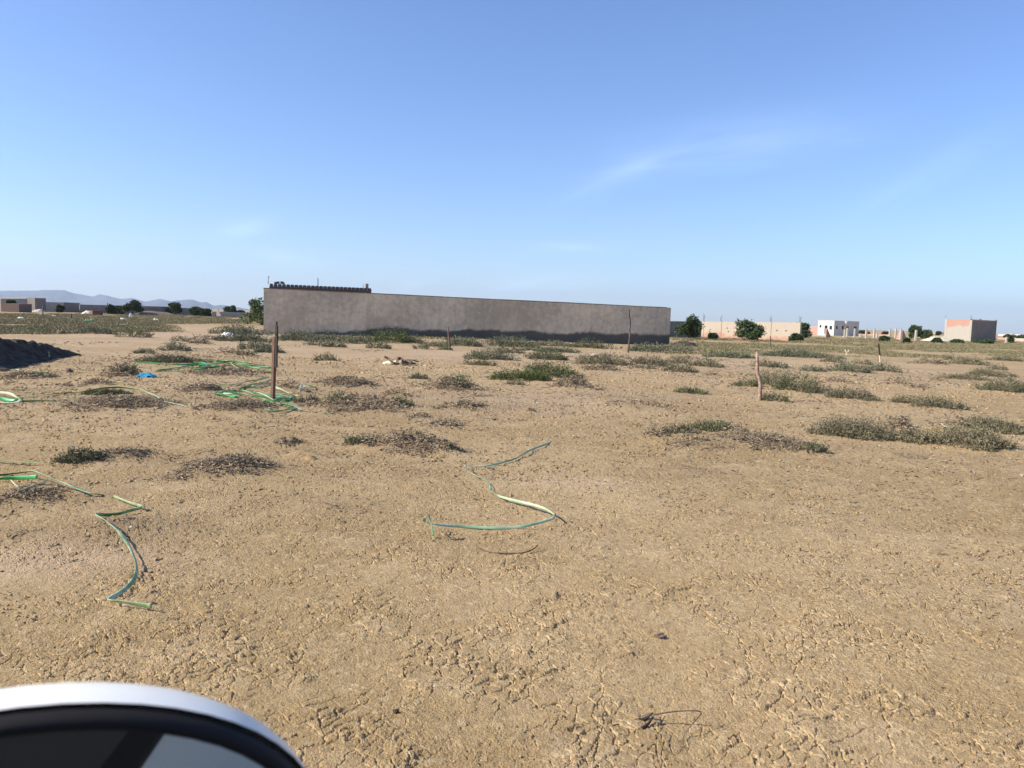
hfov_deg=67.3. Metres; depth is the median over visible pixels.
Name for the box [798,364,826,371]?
shrub
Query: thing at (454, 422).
dry shrub
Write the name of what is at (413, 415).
dry shrub
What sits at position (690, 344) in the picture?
soil bank
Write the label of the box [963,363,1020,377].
shrub
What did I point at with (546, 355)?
shrub
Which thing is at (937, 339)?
bush
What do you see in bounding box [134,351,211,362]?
shrub
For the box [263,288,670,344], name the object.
boundary wall
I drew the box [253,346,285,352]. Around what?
shrub
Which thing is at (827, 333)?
brick stump
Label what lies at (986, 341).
bush
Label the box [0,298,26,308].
farm building
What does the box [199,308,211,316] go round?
tree
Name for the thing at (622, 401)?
dry shrub
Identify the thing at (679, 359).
shrub
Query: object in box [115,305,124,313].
tree
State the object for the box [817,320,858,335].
house
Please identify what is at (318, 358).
shrub
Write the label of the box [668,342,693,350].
shrub
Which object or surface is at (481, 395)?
dry shrub
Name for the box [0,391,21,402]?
hose
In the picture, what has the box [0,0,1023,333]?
sky
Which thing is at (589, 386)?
dry shrub
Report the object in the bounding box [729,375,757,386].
shrub
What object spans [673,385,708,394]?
shrub
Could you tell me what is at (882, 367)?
shrub
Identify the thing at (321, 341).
shrub
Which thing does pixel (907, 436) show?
shrub
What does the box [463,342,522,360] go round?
shrub
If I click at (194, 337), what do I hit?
dry shrub
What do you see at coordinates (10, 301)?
tree
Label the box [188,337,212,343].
shrub
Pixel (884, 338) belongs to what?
bush
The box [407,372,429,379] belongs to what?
shrub
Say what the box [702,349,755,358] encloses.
shrub
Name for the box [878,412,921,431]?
dry shrub
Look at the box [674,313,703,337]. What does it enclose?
tree
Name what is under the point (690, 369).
shrub
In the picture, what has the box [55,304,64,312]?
tree
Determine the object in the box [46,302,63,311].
farm wall
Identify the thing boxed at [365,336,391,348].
shrub
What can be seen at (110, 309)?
tree
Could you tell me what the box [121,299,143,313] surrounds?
tree
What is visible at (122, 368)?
dry shrub
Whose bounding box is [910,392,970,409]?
shrub
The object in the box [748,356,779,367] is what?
shrub
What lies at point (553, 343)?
shrub
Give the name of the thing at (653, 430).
dry shrub
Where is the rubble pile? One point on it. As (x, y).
(153, 313)
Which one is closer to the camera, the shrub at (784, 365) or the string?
the string
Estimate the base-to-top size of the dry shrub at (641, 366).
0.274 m
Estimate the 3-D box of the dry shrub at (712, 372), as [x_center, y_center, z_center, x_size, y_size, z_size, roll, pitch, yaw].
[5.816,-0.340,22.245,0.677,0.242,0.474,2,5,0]
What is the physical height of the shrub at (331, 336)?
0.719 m
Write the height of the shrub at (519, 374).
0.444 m
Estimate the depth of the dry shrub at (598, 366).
23.05 m
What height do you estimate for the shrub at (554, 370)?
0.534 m
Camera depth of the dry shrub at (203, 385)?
13.59 m
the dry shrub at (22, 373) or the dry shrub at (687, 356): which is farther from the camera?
the dry shrub at (687, 356)
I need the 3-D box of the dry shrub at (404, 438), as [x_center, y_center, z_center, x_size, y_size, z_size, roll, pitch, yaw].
[-1.154,0.602,8.609,0.894,0.242,1.065,4,5,23]
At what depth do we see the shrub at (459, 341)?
38.95 m
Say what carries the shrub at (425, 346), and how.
on the ground at (510, 673)
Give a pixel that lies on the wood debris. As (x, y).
(400, 360)
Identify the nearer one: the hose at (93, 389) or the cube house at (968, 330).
the hose at (93, 389)
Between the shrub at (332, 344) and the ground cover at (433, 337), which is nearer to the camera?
the shrub at (332, 344)
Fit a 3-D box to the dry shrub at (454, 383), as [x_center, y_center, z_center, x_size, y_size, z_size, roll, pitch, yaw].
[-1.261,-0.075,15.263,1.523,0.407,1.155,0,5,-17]
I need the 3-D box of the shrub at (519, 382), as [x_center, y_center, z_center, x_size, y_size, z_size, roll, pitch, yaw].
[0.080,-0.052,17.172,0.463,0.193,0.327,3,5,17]
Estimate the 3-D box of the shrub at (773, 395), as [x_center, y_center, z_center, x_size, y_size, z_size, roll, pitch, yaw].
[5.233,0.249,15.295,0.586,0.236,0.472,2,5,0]
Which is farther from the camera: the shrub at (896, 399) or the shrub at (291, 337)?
the shrub at (291, 337)
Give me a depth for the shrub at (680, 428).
10.36 m
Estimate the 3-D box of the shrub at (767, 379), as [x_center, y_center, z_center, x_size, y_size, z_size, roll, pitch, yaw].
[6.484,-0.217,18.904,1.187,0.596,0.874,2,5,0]
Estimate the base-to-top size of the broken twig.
0.073 m
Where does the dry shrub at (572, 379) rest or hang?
on the ground at (510, 673)
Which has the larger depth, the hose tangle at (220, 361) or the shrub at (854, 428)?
the hose tangle at (220, 361)
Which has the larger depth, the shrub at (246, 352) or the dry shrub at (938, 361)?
the dry shrub at (938, 361)
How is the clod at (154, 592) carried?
on the ground at (510, 673)
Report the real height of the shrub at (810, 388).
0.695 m
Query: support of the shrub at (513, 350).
on the ground at (510, 673)
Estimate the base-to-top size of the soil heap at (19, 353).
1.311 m
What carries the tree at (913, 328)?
on the ground at (510, 673)
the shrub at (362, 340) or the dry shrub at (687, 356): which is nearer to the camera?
the dry shrub at (687, 356)
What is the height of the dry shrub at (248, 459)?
0.169 m
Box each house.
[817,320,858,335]
[944,315,996,340]
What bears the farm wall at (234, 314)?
on the ground at (510, 673)
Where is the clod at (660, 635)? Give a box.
[654,633,664,638]
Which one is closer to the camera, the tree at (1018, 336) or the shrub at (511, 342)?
the shrub at (511, 342)
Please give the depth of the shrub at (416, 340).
40.46 m
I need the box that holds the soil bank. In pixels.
[673,341,697,346]
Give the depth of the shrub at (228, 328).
46.02 m
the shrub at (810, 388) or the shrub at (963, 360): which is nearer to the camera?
the shrub at (810, 388)
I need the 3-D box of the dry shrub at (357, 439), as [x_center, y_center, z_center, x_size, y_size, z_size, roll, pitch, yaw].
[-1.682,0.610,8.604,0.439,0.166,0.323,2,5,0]
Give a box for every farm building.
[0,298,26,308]
[27,298,45,310]
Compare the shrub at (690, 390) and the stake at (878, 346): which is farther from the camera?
the stake at (878, 346)
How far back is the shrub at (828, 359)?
33.38 m
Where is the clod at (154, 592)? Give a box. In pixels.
[148,590,157,594]
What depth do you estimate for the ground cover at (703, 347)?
65.30 m
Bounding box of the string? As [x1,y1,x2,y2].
[476,545,537,553]
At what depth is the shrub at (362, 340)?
37.87 m
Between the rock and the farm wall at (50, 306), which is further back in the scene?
the farm wall at (50, 306)
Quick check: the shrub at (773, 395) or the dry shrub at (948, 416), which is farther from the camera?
the shrub at (773, 395)
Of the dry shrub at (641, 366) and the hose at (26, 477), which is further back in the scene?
the dry shrub at (641, 366)
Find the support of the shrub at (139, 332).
on the ground at (510, 673)
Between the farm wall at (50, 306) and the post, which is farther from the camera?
the farm wall at (50, 306)
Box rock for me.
[299,385,304,391]
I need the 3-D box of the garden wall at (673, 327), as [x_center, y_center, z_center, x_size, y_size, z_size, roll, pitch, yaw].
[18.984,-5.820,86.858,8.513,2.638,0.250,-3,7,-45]
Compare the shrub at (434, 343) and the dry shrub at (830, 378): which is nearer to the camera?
the dry shrub at (830, 378)
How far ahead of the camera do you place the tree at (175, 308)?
164.02 m
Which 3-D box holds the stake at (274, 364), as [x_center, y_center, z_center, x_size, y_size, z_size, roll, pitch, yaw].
[-3.884,-0.285,12.606,0.161,1.476,0.078,6,6,37]
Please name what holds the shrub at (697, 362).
on the ground at (510, 673)
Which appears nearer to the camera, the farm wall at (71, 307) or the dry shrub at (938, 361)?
the dry shrub at (938, 361)
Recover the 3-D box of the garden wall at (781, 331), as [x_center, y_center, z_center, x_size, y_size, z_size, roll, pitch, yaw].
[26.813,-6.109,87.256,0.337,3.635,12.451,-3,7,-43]
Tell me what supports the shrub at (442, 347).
on the ground at (510, 673)
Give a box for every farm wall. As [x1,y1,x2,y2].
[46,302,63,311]
[64,302,79,312]
[79,304,171,313]
[172,308,211,314]
[211,311,248,316]
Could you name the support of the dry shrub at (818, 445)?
on the ground at (510, 673)
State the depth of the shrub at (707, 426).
10.74 m
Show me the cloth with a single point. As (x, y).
(145, 374)
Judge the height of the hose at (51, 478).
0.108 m
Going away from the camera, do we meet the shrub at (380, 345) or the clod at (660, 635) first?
the clod at (660, 635)
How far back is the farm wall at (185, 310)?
169.89 m
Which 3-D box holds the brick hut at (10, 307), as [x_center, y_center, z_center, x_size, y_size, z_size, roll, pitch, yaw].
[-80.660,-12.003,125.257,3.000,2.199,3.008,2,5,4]
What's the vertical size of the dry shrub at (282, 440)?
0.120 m
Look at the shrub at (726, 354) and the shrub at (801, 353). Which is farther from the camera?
the shrub at (801, 353)
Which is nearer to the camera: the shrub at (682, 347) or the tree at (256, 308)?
the shrub at (682, 347)
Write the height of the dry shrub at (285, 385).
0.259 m
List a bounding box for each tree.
[6,299,17,303]
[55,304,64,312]
[105,304,116,313]
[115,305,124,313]
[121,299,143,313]
[166,301,182,313]
[188,306,201,315]
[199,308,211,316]
[223,305,237,311]
[238,297,263,324]
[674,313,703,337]
[733,318,765,340]
[796,322,812,337]
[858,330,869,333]
[908,325,924,337]
[920,329,932,338]
[1008,335,1014,342]
[1012,334,1023,337]
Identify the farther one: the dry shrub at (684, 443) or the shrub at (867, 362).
the shrub at (867, 362)
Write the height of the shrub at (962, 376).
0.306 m
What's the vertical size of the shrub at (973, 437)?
0.395 m
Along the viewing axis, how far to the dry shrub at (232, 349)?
25.31 m
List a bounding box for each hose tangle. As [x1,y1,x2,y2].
[136,358,270,372]
[215,377,315,411]
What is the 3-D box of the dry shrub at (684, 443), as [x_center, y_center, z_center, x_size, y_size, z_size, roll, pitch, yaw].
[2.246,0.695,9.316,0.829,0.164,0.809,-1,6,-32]
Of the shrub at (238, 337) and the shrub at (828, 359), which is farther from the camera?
the shrub at (238, 337)
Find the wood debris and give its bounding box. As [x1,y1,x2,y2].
[383,356,418,364]
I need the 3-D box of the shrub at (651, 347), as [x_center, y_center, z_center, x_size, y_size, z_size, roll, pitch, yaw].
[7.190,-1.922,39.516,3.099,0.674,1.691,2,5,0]
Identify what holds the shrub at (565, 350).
on the ground at (510, 673)
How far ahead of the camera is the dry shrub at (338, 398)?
11.88 m
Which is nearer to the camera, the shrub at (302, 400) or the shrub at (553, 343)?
the shrub at (302, 400)
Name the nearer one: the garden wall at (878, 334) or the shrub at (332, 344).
the shrub at (332, 344)
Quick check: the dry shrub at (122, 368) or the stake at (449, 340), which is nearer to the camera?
the dry shrub at (122, 368)
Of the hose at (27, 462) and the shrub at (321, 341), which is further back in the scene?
the shrub at (321, 341)
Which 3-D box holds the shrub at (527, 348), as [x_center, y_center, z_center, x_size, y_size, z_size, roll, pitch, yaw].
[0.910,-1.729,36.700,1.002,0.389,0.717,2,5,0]
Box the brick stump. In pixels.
[825,328,830,336]
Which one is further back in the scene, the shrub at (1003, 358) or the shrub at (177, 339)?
the shrub at (1003, 358)
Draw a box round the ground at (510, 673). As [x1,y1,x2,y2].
[0,309,1023,767]
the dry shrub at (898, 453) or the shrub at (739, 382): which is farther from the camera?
the shrub at (739, 382)
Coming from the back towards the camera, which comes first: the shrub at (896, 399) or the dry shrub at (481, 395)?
the shrub at (896, 399)
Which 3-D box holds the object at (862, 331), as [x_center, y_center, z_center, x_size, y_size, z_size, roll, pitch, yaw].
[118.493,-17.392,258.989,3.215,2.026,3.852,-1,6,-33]
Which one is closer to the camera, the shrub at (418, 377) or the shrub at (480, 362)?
the shrub at (418, 377)
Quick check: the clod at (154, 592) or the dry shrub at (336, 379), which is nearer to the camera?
the clod at (154, 592)
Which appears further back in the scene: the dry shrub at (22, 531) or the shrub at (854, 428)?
the shrub at (854, 428)
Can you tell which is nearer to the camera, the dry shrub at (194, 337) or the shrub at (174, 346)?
the shrub at (174, 346)
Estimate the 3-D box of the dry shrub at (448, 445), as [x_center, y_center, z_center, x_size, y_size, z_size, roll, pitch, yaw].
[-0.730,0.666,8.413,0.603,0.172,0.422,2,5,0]
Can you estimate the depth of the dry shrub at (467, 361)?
23.78 m
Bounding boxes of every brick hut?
[1,303,31,311]
[810,326,817,334]
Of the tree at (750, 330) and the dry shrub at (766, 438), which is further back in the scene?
the tree at (750, 330)
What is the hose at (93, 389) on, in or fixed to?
on the ground at (510, 673)
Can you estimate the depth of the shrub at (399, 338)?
39.63 m
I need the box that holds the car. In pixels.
[0,682,304,767]
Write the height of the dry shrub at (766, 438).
0.207 m
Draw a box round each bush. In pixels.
[707,332,717,338]
[788,332,803,341]
[878,335,890,340]
[901,337,911,342]
[930,337,942,342]
[949,339,964,343]
[972,339,994,343]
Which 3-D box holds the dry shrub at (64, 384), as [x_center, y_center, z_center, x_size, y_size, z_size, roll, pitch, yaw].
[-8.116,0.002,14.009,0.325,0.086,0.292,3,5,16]
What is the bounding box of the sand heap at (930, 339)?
[921,336,949,340]
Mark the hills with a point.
(63, 296)
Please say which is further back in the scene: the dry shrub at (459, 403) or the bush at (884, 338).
the bush at (884, 338)
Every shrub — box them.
[0,369,58,379]
[0,483,72,507]
[0,528,41,536]
[44,392,181,412]
[50,444,111,463]
[55,381,72,385]
[74,323,118,334]
[78,377,114,384]
[80,387,133,395]
[87,445,162,463]
[94,358,143,376]
[113,321,154,337]
[131,346,156,353]
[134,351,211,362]
[150,451,279,479]
[156,340,191,350]
[169,335,191,341]
[176,380,229,391]
[182,366,269,375]
[188,333,216,339]
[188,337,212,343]
[191,397,293,412]
[208,322,274,334]
[211,328,271,342]
[213,346,244,353]
[236,347,258,355]
[237,337,279,349]
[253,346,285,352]
[271,436,308,444]
[276,377,304,387]
[278,328,328,340]
[291,391,320,402]
[295,389,414,414]
[302,336,325,344]
[312,352,340,361]
[312,374,381,386]
[315,330,344,339]
[319,340,347,347]
[336,330,372,343]
[341,432,379,445]
[358,324,421,342]
[363,428,448,457]
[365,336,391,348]
[380,386,416,397]
[403,412,438,418]
[406,334,426,343]
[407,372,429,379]
[410,373,485,390]
[412,342,429,348]
[419,418,468,428]
[419,437,470,450]
[424,341,448,346]
[431,399,489,410]
[434,344,453,349]
[440,334,481,346]
[460,394,496,397]
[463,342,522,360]
[463,359,477,364]
[471,358,498,365]
[473,333,542,347]
[486,364,552,380]
[499,344,525,353]
[506,377,524,384]
[520,359,550,368]
[521,344,539,350]
[523,348,568,360]
[523,359,578,377]
[529,339,580,346]
[530,345,582,352]
[546,372,592,387]
[562,337,617,349]
[569,369,585,376]
[573,350,631,365]
[579,360,620,370]
[585,383,604,389]
[597,399,676,408]
[612,354,632,358]
[620,362,661,369]
[621,340,680,351]
[627,418,673,440]
[628,353,676,367]
[658,422,705,434]
[659,432,738,452]
[660,360,698,372]
[666,353,690,363]
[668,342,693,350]
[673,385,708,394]
[675,354,699,358]
[683,418,749,431]
[686,357,725,367]
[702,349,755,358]
[702,369,722,374]
[705,429,818,452]
[721,423,750,434]
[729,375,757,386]
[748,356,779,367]
[751,363,796,385]
[759,347,845,358]
[761,391,790,401]
[770,363,823,393]
[772,361,790,368]
[795,439,831,453]
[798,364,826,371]
[803,409,896,441]
[816,383,880,401]
[818,354,845,362]
[818,376,857,383]
[825,356,875,372]
[852,357,872,364]
[862,359,902,372]
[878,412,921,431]
[883,375,910,384]
[887,394,935,405]
[888,426,954,445]
[895,452,934,459]
[902,383,931,388]
[906,356,949,364]
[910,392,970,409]
[925,411,971,427]
[925,421,1018,451]
[938,373,991,380]
[940,352,961,359]
[947,413,1023,434]
[948,356,992,365]
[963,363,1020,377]
[969,375,1023,392]
[981,353,1023,361]
[989,363,1008,369]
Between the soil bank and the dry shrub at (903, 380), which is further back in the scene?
the soil bank
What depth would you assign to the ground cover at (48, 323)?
66.61 m
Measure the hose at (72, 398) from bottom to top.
0.100 m
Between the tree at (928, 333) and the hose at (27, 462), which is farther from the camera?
the tree at (928, 333)
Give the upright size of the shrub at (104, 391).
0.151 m
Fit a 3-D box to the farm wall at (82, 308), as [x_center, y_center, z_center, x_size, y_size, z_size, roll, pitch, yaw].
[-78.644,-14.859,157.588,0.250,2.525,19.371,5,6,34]
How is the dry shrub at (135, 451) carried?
on the ground at (510, 673)
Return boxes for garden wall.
[670,321,701,337]
[701,313,801,340]
[858,334,888,335]
[1014,338,1023,341]
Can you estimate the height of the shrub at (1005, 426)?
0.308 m
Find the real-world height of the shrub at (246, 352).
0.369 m
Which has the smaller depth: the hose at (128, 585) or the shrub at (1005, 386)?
the hose at (128, 585)
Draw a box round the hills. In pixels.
[0,290,249,309]
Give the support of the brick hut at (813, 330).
on the ground at (510, 673)
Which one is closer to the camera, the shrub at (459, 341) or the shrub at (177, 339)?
the shrub at (177, 339)
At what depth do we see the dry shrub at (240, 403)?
11.20 m
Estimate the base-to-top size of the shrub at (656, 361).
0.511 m
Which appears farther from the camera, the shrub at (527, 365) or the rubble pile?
the rubble pile
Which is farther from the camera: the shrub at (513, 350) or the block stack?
the block stack
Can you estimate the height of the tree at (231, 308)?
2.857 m
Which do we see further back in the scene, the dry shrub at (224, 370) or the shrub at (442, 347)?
the shrub at (442, 347)
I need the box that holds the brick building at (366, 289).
[268,276,371,292]
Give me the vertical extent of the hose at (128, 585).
0.093 m
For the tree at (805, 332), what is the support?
on the ground at (510, 673)
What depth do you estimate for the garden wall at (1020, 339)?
164.82 m
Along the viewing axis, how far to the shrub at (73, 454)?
7.29 m
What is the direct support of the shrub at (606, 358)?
on the ground at (510, 673)
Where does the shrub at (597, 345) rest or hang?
on the ground at (510, 673)
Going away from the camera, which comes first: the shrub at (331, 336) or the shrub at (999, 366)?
the shrub at (999, 366)
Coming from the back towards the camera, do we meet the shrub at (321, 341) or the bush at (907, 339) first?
the bush at (907, 339)
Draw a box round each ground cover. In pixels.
[0,312,257,334]
[264,334,623,343]
[641,336,1023,357]
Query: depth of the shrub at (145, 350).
24.64 m
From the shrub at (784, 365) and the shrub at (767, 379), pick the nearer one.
the shrub at (767, 379)
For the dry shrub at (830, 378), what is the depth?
20.65 m
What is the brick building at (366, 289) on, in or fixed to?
on the ground at (510, 673)
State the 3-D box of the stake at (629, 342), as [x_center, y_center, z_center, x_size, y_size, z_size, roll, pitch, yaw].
[5.779,-1.973,37.964,0.131,1.188,0.098,2,5,0]
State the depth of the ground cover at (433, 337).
46.94 m
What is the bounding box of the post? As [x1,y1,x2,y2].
[756,351,761,400]
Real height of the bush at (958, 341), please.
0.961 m
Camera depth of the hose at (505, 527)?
5.50 m
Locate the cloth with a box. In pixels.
[136,372,155,377]
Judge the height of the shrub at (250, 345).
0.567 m
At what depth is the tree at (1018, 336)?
213.20 m
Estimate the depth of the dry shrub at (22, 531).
5.01 m
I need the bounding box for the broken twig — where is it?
[612,710,701,745]
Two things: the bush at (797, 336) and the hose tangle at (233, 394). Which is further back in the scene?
the bush at (797, 336)
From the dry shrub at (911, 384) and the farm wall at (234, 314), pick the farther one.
the farm wall at (234, 314)
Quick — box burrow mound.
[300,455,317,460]
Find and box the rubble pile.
[136,311,174,315]
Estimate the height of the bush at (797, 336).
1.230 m
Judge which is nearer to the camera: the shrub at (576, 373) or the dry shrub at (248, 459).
the dry shrub at (248, 459)
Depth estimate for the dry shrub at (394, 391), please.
13.83 m
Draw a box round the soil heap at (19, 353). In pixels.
[0,337,81,370]
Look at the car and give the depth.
0.34 m
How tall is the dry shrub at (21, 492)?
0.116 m
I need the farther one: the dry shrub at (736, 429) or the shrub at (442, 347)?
the shrub at (442, 347)
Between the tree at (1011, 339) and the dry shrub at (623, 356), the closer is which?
the dry shrub at (623, 356)
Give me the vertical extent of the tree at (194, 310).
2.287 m
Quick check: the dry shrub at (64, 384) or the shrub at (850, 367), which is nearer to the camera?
the dry shrub at (64, 384)
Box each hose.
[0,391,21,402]
[0,460,50,463]
[0,470,103,495]
[0,475,47,490]
[21,389,158,401]
[31,387,160,399]
[95,495,151,608]
[422,441,554,535]
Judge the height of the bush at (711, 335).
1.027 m
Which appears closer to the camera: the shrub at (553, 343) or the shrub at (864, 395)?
the shrub at (864, 395)
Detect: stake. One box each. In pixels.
[270,321,277,398]
[448,327,450,349]
[627,332,630,352]
[877,343,880,362]
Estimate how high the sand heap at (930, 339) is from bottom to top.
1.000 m
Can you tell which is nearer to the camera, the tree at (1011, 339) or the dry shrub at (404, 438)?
the dry shrub at (404, 438)
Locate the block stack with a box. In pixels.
[90,310,102,314]
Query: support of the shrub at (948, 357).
on the ground at (510, 673)
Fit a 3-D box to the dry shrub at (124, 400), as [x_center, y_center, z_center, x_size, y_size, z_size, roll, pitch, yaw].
[-5.752,0.223,11.254,1.498,0.243,2.058,2,5,0]
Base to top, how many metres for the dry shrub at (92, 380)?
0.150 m

